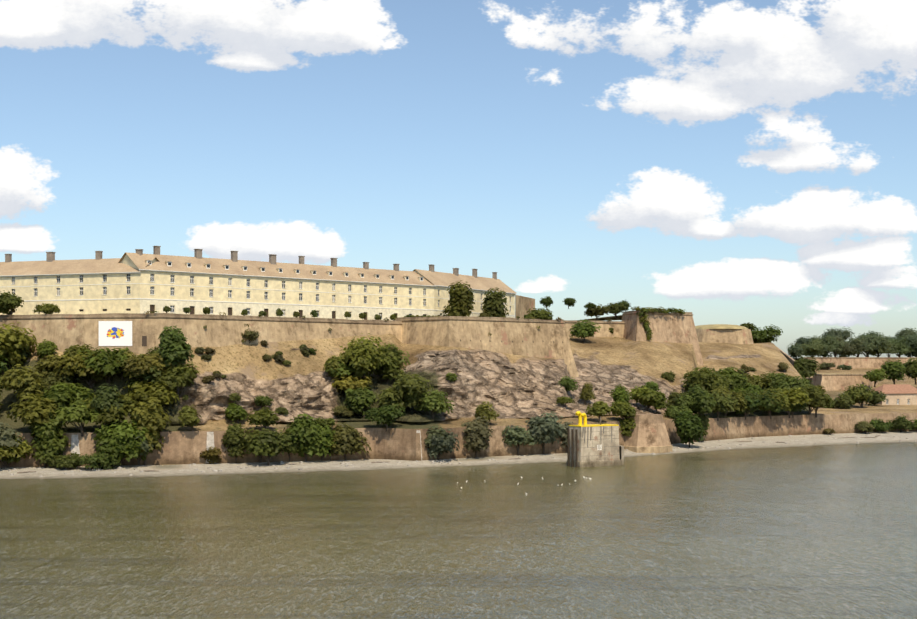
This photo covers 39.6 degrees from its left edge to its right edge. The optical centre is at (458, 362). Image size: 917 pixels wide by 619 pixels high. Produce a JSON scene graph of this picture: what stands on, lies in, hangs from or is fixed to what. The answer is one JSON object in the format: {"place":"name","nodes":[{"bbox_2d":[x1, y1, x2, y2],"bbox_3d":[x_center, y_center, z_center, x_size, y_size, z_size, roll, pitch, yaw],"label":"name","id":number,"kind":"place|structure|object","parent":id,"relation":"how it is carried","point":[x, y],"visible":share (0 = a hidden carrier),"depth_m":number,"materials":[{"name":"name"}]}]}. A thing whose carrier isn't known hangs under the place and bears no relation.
{"place":"outdoors","nodes":[
{"label":"outdoors","id":0,"kind":"place"},
{"bbox_2d":[0,249,159,314],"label":"barracks wing","id":1,"kind":"structure","parent":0,"point":[98,284],"depth_m":330.09,"materials":[{"name":"beige paint"}]},
{"bbox_2d":[0,334,811,478],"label":"hillside terrain","id":2,"kind":"structure","parent":0,"point":[518,390],"depth_m":330.23,"materials":[{"name":"brown stone"}]},
{"bbox_2d":[70,430,421,462],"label":"wall lime stains","id":3,"kind":"object","parent":2,"relation":"on","point":[75,442],"depth_m":297.00,"materials":[{"name":"white paint"}]},
{"bbox_2d":[0,313,578,377],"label":"fortress wall","id":4,"kind":"structure","parent":2,"relation":"on","point":[62,332],"depth_m":345.06,"materials":[{"name":"stone"}]},
{"bbox_2d":[99,321,131,345],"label":"banner wall","id":5,"kind":"structure","parent":4,"relation":"attached to","point":[115,333],"depth_m":314.70,"materials":[{"name":"white fabric"}]},
{"bbox_2d":[142,336,562,345],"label":"wall door openings","id":6,"kind":"object","parent":4,"relation":"attached to","point":[144,340],"depth_m":314.02,"materials":[{"name":"brown"}]},
{"bbox_2d":[8,434,915,476],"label":"beach stones","id":7,"kind":"object","parent":2,"relation":"on","point":[274,466],"visible":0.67,"depth_m":301.80,"materials":[{"name":"stone"}]},
{"bbox_2d":[564,320,624,339],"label":"fortress wall","id":8,"kind":"structure","parent":2,"relation":"on","point":[617,326],"depth_m":456.21,"materials":[{"name":"stone"}]},
{"bbox_2d":[567,411,623,467],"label":"bridge pier with yellow pipes","id":9,"kind":"structure","parent":2,"relation":"on","point":[593,445],"depth_m":303.79,"materials":[{"name":"concrete"}]},
{"bbox_2d":[624,414,671,452],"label":"buttress","id":10,"kind":"structure","parent":2,"relation":"on","point":[649,433],"depth_m":345.95,"materials":[{"name":"stone"}]},
{"bbox_2d":[622,310,703,365],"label":"bastion","id":11,"kind":"object","parent":2,"relation":"on","point":[673,327],"visible":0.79,"depth_m":458.37,"materials":[{"name":"stone"}]},
{"bbox_2d":[696,329,753,343],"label":"bastion wall","id":12,"kind":"structure","parent":2,"relation":"on","point":[737,336],"depth_m":520.79,"materials":[{"name":"stone"}]},
{"bbox_2d":[695,324,747,328],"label":"earth mound","id":13,"kind":"object","parent":12,"relation":"on","point":[719,326],"visible":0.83,"depth_m":522.82,"materials":[{"name":"beige soil"}]},
{"bbox_2d":[776,346,794,366],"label":"fortress wall","id":14,"kind":"structure","parent":2,"relation":"on","point":[790,359],"depth_m":514.40,"materials":[{"name":"brick"}]},
{"bbox_2d":[0,442,916,618],"bbox_3d":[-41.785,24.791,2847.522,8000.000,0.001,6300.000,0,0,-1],"label":"river water surface","id":15,"kind":"object","parent":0,"point":[820,532],"depth_m":176.56,"materials":[{"name":"liquid"}]},
{"bbox_2d":[0,0,916,357],"label":"sky","id":16,"kind":"structure","parent":0,"point":[732,162],"materials":[{"name":"blue"}]},
{"bbox_2d":[413,264,516,317],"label":"barracks wing","id":17,"kind":"structure","parent":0,"point":[443,281],"depth_m":414.40,"materials":[{"name":"beige paint"}]},
{"bbox_2d":[584,315,622,320],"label":"plateau ground","id":18,"kind":"structure","parent":0,"point":[619,317],"depth_m":503.38,"materials":[{"name":"green plant"}]},
{"bbox_2d":[118,246,434,320],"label":"building","id":19,"kind":"structure","parent":18,"relation":"on","point":[197,283],"depth_m":352.38,"materials":[{"name":"beige paint"}]},
{"bbox_2d":[515,295,534,318],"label":"distant fort wall","id":20,"kind":"structure","parent":18,"relation":"on","point":[523,305],"depth_m":478.83,"materials":[{"name":"stone"}]},
{"bbox_2d":[794,359,916,388],"bbox_3d":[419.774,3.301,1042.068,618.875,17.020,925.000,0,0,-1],"label":"terrace ground","id":21,"kind":"structure","parent":0,"point":[909,381],"depth_m":661.76,"materials":[{"name":"soil"}]},
{"bbox_2d":[811,389,916,445],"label":"shore terrain","id":22,"kind":"structure","parent":0,"point":[841,422],"depth_m":419.44,"materials":[{"name":"stone"}]},
{"bbox_2d":[871,384,916,404],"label":"riverside house","id":23,"kind":"structure","parent":22,"relation":"on","point":[901,394],"depth_m":470.11,"materials":[{"name":"paint"}]},
{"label":"ground of the far terraces","id":24,"kind":"structure","parent":0,"visible":0},
{"bbox_2d":[0,280,916,469],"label":"trees","id":25,"kind":"object","parent":24,"relation":"on","point":[740,391],"depth_m":316.68,"materials":[{"name":"green plant"}]},
{"bbox_2d":[804,357,916,390],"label":"fortress walls","id":26,"kind":"structure","parent":24,"relation":"on","point":[831,382],"depth_m":583.79,"materials":[{"name":"stone"}]}
]}

